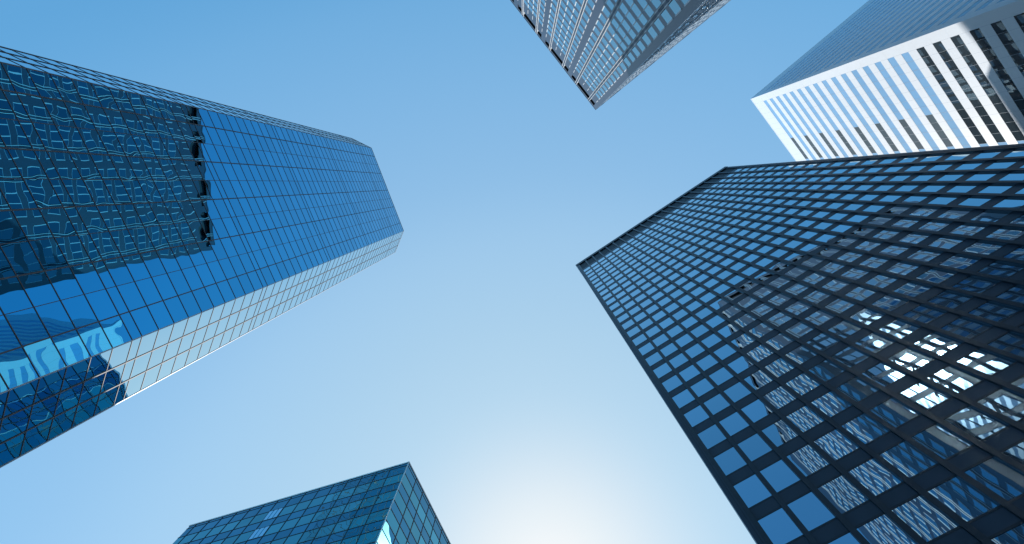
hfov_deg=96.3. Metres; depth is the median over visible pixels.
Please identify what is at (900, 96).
window
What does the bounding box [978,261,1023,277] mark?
window
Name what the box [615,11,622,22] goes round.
window
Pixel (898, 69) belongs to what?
window
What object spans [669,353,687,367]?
window
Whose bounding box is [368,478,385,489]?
window
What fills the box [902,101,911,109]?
window
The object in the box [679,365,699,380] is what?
window
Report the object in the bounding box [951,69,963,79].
window
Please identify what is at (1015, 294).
window
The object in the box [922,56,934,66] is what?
window
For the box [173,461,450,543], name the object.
glass block
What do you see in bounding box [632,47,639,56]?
window
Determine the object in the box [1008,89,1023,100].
window
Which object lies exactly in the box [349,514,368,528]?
window
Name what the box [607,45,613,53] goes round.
window
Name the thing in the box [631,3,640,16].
window
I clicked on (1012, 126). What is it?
window
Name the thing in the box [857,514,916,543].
window
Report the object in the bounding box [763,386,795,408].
window
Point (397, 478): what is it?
window
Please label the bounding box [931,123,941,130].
window
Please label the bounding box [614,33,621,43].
window
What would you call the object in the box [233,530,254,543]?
window
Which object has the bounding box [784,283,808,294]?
window
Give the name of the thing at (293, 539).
window
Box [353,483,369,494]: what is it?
window
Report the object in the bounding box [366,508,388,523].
window
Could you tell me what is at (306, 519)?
window
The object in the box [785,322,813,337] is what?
window
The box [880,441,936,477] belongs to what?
window
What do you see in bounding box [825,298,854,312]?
window
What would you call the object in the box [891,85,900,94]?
window
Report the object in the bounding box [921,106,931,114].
window
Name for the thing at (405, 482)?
window
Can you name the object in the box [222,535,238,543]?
window
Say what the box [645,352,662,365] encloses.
window
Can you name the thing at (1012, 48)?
window
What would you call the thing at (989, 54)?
window
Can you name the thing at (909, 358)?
window
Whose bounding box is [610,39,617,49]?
window
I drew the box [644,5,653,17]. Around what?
window
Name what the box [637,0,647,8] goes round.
window
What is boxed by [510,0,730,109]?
fin tower
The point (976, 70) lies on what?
window
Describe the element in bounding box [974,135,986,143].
window
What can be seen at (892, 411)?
window
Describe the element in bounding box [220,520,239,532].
window
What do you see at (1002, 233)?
window
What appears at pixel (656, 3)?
window
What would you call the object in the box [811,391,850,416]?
window
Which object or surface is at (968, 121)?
window
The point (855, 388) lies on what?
window
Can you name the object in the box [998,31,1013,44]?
window
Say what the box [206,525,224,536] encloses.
window
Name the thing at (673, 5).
window
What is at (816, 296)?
window
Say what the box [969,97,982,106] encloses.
window
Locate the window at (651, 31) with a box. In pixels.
[648,26,657,38]
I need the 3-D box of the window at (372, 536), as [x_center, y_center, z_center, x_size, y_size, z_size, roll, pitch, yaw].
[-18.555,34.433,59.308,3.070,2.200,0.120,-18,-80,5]
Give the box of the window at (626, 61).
[624,58,630,66]
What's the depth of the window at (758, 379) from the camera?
47.23 m
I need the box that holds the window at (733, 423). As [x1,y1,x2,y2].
[719,412,748,435]
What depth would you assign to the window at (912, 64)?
84.22 m
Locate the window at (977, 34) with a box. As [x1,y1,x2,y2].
[969,28,984,40]
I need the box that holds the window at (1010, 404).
[977,388,1023,420]
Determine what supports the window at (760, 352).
in the steel tower at (827, 351)
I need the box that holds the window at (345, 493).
[338,487,355,498]
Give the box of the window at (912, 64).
[907,61,918,70]
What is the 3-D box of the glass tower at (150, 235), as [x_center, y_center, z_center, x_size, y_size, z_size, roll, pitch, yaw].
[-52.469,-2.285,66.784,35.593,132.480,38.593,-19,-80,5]
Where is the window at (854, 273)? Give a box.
[840,267,869,279]
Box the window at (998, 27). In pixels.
[991,21,1006,33]
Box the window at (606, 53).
[604,49,610,58]
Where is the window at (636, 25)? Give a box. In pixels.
[633,22,641,32]
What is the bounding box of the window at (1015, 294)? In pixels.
[997,286,1023,303]
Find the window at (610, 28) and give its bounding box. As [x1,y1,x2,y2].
[608,25,614,34]
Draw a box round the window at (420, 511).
[417,504,425,523]
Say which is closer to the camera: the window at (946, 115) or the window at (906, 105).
the window at (946, 115)
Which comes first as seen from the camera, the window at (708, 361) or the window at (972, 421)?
the window at (972, 421)
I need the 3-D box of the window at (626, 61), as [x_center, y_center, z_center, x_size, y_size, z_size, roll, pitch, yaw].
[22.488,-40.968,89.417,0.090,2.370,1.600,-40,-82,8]
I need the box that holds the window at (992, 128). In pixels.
[986,124,999,133]
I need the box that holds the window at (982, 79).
[975,74,989,84]
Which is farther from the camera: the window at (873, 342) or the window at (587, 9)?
the window at (587, 9)
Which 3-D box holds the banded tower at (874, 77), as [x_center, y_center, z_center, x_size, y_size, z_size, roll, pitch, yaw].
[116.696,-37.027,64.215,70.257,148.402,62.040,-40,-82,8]
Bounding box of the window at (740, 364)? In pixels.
[728,356,753,373]
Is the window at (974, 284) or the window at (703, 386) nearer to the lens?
the window at (974, 284)
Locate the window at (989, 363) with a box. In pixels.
[957,349,1014,374]
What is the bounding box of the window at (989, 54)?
[982,49,997,60]
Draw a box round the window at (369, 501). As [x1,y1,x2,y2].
[359,495,377,507]
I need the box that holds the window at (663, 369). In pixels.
[653,363,671,377]
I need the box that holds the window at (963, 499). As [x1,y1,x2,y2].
[927,476,998,520]
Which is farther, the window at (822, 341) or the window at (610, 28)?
the window at (610, 28)
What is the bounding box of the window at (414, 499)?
[410,490,418,510]
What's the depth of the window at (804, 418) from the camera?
39.41 m
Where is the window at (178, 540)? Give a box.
[173,537,182,543]
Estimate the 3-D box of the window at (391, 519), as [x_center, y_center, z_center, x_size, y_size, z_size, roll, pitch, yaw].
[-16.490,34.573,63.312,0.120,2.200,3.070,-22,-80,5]
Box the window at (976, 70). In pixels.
[969,64,983,75]
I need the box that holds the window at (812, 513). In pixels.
[787,491,834,530]
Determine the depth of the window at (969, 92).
78.78 m
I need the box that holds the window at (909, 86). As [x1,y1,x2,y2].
[904,82,915,90]
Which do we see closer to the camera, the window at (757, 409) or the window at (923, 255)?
the window at (757, 409)
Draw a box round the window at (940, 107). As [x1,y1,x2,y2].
[935,104,947,112]
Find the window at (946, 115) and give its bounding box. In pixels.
[941,112,952,120]
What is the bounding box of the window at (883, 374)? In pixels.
[862,362,905,386]
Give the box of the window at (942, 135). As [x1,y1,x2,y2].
[936,131,947,138]
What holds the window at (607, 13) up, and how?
in the fin tower at (603, 51)
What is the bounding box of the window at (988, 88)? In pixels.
[982,84,995,94]
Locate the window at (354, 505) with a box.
[343,500,361,512]
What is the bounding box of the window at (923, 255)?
[907,249,941,261]
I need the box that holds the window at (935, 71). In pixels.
[928,65,940,74]
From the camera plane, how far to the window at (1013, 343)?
34.09 m
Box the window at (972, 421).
[944,406,1007,439]
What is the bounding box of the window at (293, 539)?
[284,533,302,543]
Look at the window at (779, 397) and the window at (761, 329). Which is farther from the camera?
the window at (761, 329)
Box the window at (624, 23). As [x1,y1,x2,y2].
[622,20,629,31]
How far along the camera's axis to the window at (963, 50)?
74.53 m
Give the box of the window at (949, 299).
[928,290,971,307]
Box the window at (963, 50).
[956,45,970,56]
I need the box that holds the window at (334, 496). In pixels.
[322,491,340,503]
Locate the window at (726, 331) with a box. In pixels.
[718,323,738,337]
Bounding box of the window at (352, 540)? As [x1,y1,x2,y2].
[341,535,358,543]
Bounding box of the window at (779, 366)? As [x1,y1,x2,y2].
[765,358,794,376]
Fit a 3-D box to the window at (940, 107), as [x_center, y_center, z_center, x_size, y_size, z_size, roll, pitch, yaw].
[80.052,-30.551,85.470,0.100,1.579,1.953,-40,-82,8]
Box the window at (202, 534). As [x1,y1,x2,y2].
[192,529,210,540]
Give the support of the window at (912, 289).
in the steel tower at (827, 351)
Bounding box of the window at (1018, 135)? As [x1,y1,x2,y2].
[1011,131,1023,140]
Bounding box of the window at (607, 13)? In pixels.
[603,7,609,17]
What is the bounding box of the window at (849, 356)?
[832,346,868,366]
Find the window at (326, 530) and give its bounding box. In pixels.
[315,523,335,537]
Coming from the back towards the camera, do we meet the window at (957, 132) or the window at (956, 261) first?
the window at (957, 132)
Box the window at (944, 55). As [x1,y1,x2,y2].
[939,51,952,61]
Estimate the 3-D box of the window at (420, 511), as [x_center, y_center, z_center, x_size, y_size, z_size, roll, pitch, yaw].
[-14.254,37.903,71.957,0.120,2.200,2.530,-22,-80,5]
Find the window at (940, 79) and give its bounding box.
[934,74,946,83]
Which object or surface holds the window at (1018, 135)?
in the banded tower at (874, 77)
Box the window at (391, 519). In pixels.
[387,509,398,535]
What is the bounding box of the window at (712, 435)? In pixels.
[697,424,725,448]
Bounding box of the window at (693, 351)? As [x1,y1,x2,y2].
[685,343,704,357]
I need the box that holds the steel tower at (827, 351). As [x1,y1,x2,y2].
[576,143,1023,543]
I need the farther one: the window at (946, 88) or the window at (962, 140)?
the window at (962, 140)
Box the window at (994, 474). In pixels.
[965,457,1023,500]
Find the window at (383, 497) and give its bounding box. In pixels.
[375,490,396,503]
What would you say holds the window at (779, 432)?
in the steel tower at (827, 351)
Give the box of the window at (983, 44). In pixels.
[976,38,991,50]
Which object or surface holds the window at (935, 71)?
in the banded tower at (874, 77)
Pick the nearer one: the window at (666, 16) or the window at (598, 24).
the window at (666, 16)
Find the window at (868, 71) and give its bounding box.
[862,66,872,74]
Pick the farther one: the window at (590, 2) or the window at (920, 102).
the window at (920, 102)
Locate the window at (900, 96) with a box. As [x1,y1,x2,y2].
[896,94,906,101]
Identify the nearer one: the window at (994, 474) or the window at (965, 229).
the window at (994, 474)
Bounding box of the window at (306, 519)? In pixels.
[295,513,314,526]
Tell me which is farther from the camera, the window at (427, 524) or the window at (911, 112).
the window at (911, 112)
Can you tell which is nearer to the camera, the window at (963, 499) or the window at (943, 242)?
the window at (963, 499)
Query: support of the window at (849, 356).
in the steel tower at (827, 351)
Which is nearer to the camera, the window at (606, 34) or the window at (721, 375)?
the window at (721, 375)
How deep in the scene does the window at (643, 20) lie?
71.59 m
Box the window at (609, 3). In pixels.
[606,0,613,10]
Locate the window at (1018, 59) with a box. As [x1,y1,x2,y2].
[1011,53,1023,65]
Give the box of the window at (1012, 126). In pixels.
[1005,122,1019,131]
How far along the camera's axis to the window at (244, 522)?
73.04 m
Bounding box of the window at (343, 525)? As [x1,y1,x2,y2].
[331,519,351,533]
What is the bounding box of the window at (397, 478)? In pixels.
[383,473,403,485]
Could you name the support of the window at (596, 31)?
in the fin tower at (603, 51)
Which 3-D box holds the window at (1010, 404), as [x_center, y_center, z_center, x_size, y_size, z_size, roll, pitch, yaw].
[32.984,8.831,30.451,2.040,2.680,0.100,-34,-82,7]
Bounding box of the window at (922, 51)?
[916,47,928,57]
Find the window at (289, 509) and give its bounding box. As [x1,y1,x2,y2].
[278,504,296,515]
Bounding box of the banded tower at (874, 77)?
[751,0,1023,160]
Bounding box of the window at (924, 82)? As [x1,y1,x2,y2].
[919,78,929,87]
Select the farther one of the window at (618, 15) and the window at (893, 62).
the window at (893, 62)
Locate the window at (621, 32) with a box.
[617,27,625,37]
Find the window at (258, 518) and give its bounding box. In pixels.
[249,512,267,524]
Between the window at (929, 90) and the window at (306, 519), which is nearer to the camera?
the window at (306, 519)
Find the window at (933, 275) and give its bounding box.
[917,268,955,282]
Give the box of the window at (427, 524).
[424,516,432,535]
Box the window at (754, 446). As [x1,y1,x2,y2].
[738,433,771,460]
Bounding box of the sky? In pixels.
[0,0,868,543]
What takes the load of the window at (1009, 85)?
in the banded tower at (874, 77)
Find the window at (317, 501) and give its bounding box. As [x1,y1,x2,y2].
[308,495,326,507]
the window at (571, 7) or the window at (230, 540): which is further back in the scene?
the window at (571, 7)
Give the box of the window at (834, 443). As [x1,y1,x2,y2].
[814,429,858,459]
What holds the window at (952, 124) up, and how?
in the banded tower at (874, 77)
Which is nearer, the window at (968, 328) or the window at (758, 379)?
the window at (968, 328)
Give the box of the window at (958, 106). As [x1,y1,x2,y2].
[951,100,963,109]
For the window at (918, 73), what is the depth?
84.46 m
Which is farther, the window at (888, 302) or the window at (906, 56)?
the window at (906, 56)
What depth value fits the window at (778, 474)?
36.12 m
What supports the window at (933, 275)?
in the steel tower at (827, 351)
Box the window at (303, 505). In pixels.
[293,500,310,511]
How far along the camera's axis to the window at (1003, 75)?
72.05 m
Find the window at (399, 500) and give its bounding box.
[395,491,405,514]
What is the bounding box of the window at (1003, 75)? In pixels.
[995,69,1010,80]
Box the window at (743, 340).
[731,333,754,348]
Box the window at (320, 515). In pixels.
[311,509,329,521]
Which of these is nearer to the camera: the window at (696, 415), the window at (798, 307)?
the window at (696, 415)
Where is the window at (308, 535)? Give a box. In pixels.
[298,528,318,542]
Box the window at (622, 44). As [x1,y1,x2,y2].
[620,42,626,50]
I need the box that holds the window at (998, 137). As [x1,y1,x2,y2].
[992,133,1005,141]
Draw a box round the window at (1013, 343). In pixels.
[987,332,1023,356]
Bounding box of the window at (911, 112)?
[906,109,917,117]
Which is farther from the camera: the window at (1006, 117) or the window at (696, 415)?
the window at (1006, 117)
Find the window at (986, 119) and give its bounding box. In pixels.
[980,115,993,124]
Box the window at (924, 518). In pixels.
[892,495,958,541]
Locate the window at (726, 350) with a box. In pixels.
[714,344,736,359]
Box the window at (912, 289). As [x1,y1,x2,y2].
[894,281,931,296]
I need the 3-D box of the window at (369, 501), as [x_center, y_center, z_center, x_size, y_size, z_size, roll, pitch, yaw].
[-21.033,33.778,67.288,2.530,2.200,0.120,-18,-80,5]
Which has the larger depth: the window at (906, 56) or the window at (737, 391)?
the window at (906, 56)
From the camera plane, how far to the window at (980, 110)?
79.32 m
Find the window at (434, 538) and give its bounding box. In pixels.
[431,530,438,543]
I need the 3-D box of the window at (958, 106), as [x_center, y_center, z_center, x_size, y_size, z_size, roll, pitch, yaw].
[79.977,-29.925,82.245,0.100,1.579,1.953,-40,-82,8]
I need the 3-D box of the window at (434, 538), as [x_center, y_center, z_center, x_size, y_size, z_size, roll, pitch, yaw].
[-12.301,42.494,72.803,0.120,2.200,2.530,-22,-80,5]
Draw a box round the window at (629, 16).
[626,12,635,24]
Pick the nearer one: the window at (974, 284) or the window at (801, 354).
the window at (974, 284)
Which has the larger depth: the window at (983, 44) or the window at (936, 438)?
the window at (983, 44)
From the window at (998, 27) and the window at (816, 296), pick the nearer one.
the window at (816, 296)
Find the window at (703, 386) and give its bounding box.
[691,378,713,396]
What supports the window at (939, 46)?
in the banded tower at (874, 77)
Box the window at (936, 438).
[911,424,971,458]
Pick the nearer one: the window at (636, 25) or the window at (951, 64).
the window at (636, 25)
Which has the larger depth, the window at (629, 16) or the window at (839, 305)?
the window at (629, 16)
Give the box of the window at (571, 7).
[568,1,573,11]
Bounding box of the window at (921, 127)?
[917,125,927,132]
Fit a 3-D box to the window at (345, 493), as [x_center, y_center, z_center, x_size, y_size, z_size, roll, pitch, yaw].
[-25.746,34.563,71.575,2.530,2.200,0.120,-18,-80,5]
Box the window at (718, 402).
[704,393,729,414]
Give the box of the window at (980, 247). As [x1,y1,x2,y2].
[962,241,1005,254]
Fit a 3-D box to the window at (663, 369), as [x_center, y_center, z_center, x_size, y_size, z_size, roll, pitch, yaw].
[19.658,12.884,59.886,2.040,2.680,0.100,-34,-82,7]
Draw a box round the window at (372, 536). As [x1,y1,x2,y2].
[357,529,380,543]
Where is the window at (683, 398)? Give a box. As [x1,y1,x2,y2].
[672,389,694,407]
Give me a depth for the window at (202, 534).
73.66 m
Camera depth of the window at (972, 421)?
30.67 m
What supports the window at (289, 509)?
in the glass block
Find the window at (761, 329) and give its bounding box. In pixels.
[749,322,772,337]
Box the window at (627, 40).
[624,36,630,45]
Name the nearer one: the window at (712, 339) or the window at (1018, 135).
the window at (712, 339)
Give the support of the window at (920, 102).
in the banded tower at (874, 77)
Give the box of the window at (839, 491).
[817,475,868,513]
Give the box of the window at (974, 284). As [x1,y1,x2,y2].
[952,276,998,292]
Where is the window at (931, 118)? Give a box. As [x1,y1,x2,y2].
[926,115,936,122]
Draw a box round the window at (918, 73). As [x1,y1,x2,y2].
[913,69,924,79]
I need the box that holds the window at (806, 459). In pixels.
[786,444,829,475]
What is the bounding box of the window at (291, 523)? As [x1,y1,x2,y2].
[280,517,299,530]
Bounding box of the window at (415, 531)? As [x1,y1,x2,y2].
[411,522,420,543]
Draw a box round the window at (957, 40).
[951,35,964,46]
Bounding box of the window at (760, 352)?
[746,344,772,361]
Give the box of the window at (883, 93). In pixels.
[878,89,887,97]
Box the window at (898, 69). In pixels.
[893,65,903,74]
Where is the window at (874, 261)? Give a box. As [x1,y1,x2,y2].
[860,256,889,267]
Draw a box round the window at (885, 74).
[880,70,890,78]
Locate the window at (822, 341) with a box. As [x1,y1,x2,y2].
[806,333,838,350]
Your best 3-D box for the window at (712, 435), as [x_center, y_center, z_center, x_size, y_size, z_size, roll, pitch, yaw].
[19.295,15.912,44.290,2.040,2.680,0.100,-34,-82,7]
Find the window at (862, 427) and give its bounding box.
[842,413,888,443]
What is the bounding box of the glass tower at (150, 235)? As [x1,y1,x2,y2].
[0,46,403,467]
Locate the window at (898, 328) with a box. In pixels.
[879,319,919,337]
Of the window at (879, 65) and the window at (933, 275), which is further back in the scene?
the window at (879, 65)
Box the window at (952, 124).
[946,120,957,128]
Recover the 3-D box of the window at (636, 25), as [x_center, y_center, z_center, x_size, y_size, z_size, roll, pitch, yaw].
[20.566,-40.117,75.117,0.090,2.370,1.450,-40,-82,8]
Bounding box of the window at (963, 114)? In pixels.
[957,109,969,118]
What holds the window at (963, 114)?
in the banded tower at (874, 77)
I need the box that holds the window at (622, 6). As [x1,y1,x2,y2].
[619,3,627,14]
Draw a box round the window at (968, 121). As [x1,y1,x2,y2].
[963,118,975,126]
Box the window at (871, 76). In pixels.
[868,74,877,81]
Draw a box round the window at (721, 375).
[709,367,732,384]
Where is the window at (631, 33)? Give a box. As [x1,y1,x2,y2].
[629,29,635,38]
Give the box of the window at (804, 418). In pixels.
[786,405,823,431]
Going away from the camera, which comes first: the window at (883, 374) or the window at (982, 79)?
the window at (883, 374)
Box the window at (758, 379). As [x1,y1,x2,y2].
[744,370,772,389]
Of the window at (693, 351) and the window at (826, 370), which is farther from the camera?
the window at (693, 351)
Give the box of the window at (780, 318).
[767,312,791,325]
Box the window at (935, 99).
[930,95,941,104]
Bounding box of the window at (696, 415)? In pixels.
[684,405,708,426]
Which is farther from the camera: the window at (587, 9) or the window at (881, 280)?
the window at (587, 9)
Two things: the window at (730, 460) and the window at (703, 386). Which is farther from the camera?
the window at (703, 386)
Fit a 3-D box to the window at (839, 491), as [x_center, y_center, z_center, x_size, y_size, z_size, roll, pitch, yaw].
[23.012,15.512,31.980,2.040,2.680,0.100,-34,-82,7]
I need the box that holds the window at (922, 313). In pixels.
[903,305,945,323]
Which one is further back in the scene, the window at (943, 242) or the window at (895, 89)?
the window at (895, 89)
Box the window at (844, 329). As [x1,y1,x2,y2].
[828,320,861,337]
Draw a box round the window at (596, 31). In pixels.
[594,27,599,36]
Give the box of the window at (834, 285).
[822,278,849,291]
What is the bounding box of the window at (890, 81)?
[885,78,895,86]
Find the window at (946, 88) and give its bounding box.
[940,83,952,92]
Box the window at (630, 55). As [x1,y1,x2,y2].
[628,52,634,61]
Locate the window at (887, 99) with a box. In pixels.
[884,97,893,104]
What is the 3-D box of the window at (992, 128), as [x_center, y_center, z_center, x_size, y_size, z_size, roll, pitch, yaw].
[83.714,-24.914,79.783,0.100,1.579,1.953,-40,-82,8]
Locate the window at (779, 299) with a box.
[768,293,790,305]
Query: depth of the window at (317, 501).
72.00 m
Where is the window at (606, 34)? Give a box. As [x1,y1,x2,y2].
[604,31,610,40]
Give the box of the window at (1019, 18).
[1014,13,1023,26]
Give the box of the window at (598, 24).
[596,21,602,30]
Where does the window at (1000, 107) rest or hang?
in the banded tower at (874, 77)
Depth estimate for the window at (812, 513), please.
32.21 m
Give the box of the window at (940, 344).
[914,332,962,354]
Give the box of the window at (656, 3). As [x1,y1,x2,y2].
[651,0,660,8]
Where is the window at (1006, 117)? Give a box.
[1000,112,1013,122]
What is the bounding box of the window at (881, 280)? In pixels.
[865,274,898,287]
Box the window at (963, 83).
[957,79,970,88]
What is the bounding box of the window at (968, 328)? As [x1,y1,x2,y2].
[941,317,991,338]
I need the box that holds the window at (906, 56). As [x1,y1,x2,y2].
[901,52,913,61]
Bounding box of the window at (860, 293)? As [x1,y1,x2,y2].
[845,286,876,300]
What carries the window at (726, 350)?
in the steel tower at (827, 351)
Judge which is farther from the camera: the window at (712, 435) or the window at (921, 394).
the window at (712, 435)
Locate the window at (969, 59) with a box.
[963,55,976,65]
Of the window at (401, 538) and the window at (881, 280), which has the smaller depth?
the window at (881, 280)
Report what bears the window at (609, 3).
in the fin tower at (603, 51)
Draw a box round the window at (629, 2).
[625,0,632,6]
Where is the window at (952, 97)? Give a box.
[945,92,957,101]
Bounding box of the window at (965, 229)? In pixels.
[949,224,986,235]
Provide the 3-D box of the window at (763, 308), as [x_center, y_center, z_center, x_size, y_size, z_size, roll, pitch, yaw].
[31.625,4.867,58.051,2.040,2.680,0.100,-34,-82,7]
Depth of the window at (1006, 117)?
76.30 m
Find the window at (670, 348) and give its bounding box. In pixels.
[660,343,677,356]
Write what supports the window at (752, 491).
in the steel tower at (827, 351)
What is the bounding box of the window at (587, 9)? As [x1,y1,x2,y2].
[585,5,591,14]
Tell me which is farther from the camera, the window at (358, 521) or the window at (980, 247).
the window at (358, 521)
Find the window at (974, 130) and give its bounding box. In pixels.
[968,126,980,135]
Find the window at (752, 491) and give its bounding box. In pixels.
[734,474,770,507]
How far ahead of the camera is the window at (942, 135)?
89.51 m
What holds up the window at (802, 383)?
in the steel tower at (827, 351)
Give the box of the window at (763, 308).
[751,303,773,316]
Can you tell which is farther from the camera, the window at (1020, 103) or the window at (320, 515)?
the window at (1020, 103)
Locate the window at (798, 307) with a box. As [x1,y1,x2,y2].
[785,301,811,314]
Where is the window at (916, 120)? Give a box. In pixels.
[912,117,922,124]
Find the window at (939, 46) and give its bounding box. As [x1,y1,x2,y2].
[933,41,945,52]
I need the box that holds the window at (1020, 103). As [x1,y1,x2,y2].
[1014,99,1023,109]
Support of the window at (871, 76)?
in the banded tower at (874, 77)
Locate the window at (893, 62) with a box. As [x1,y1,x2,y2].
[888,57,898,66]
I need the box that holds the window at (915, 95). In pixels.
[910,90,920,98]
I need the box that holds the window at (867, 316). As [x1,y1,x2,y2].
[850,308,884,324]
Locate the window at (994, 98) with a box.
[987,93,1001,103]
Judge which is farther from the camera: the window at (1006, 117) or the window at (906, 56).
the window at (906, 56)
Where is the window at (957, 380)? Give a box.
[928,366,982,392]
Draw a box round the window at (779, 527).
[758,508,802,543]
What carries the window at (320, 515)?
in the glass block
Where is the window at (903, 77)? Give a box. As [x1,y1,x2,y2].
[898,74,909,82]
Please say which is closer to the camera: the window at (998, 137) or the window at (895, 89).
the window at (998, 137)
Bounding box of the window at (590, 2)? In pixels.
[588,0,593,8]
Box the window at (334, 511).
[327,504,345,517]
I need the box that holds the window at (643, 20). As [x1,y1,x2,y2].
[639,14,646,24]
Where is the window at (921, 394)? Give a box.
[899,382,949,409]
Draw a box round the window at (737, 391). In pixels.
[724,382,751,402]
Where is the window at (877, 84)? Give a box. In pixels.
[873,81,882,89]
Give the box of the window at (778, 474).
[760,459,800,491]
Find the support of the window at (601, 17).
in the fin tower at (603, 51)
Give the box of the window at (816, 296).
[804,290,829,303]
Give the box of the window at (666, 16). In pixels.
[661,9,671,23]
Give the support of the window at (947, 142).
in the banded tower at (874, 77)
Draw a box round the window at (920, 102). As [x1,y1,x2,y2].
[915,98,925,106]
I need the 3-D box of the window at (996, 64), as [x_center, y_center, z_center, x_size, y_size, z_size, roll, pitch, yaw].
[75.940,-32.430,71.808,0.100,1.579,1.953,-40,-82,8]
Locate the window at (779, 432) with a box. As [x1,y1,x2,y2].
[762,420,797,446]
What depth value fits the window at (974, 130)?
83.03 m
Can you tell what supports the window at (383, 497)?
in the glass block
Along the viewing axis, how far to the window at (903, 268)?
48.69 m
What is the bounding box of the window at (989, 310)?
[969,301,1020,321]
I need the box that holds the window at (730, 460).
[714,447,746,474]
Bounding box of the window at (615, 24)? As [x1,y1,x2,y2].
[611,18,618,29]
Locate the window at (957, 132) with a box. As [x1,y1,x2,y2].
[951,129,963,136]
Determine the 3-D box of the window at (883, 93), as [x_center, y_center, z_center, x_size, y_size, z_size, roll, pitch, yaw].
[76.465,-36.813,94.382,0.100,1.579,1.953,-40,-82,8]
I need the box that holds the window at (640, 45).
[637,41,644,50]
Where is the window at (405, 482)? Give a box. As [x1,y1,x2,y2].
[402,474,412,496]
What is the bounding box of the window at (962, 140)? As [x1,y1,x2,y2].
[957,137,969,144]
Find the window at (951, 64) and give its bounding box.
[945,60,957,70]
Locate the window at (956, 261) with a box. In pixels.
[939,255,979,268]
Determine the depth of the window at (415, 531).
68.10 m
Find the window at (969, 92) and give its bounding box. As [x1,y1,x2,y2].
[963,88,976,97]
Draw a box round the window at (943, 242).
[927,236,964,248]
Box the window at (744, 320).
[734,313,755,326]
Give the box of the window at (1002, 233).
[986,227,1023,239]
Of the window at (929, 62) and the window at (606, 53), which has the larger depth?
the window at (606, 53)
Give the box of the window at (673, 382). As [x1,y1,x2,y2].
[662,375,682,391]
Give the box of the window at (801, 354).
[786,345,816,363]
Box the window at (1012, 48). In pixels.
[1004,42,1020,55]
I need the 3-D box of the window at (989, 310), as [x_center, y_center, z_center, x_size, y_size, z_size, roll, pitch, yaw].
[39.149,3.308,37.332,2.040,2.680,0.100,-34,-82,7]
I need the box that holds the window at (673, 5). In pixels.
[669,0,680,14]
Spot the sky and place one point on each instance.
(477, 354)
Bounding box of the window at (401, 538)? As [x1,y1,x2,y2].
[396,527,406,543]
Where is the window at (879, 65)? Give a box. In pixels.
[874,62,884,70]
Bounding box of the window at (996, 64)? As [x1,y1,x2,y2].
[989,59,1004,70]
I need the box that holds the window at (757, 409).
[741,399,772,421]
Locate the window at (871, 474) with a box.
[848,458,902,495]
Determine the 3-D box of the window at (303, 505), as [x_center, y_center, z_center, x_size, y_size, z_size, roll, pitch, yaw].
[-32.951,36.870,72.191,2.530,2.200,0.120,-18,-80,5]
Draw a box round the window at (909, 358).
[888,347,933,370]
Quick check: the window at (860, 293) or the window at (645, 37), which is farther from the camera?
the window at (645, 37)
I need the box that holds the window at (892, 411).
[870,398,918,426]
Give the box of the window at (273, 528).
[264,522,283,534]
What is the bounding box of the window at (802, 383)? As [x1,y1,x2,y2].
[786,373,820,394]
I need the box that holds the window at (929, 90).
[924,87,935,95]
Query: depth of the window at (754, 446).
40.03 m
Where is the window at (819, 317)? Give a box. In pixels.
[805,310,834,325]
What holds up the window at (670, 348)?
in the steel tower at (827, 351)
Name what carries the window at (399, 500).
in the glass block
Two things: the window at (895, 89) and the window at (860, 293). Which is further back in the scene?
the window at (895, 89)
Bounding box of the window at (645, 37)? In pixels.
[642,34,650,45]
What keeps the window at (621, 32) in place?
in the fin tower at (603, 51)
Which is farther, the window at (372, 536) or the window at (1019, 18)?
the window at (1019, 18)
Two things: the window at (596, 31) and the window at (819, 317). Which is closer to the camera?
the window at (819, 317)
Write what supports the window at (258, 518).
in the glass block
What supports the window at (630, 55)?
in the fin tower at (603, 51)
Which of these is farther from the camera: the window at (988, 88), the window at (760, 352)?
the window at (988, 88)
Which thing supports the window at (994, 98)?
in the banded tower at (874, 77)
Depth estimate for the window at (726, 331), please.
58.64 m
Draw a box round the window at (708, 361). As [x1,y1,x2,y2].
[696,354,717,370]
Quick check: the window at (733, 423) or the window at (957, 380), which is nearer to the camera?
the window at (957, 380)
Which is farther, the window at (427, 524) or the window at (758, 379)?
the window at (427, 524)
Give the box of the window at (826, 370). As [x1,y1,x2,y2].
[809,360,844,380]
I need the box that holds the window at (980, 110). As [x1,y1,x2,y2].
[974,106,987,115]
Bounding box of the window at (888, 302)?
[872,295,907,310]
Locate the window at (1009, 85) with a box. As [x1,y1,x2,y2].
[1001,79,1016,90]
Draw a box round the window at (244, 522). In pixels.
[234,516,253,528]
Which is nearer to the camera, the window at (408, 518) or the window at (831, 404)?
the window at (831, 404)
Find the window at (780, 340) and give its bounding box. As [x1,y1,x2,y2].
[766,333,793,349]
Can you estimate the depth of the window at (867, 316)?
45.70 m
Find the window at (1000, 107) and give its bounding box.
[993,103,1007,112]
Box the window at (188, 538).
[179,533,196,543]
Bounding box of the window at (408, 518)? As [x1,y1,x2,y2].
[404,508,412,529]
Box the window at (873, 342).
[856,333,893,352]
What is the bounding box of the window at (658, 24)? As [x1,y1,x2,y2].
[654,19,663,30]
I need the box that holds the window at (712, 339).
[701,333,721,347]
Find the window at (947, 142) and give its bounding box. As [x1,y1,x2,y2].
[941,139,952,146]
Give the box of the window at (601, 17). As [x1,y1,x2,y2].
[599,14,606,24]
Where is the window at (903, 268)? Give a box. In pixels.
[885,261,919,274]
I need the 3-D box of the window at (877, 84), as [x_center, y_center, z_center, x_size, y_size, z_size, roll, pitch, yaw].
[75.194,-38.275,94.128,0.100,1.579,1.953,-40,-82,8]
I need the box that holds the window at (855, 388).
[836,377,877,401]
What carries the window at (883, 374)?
in the steel tower at (827, 351)

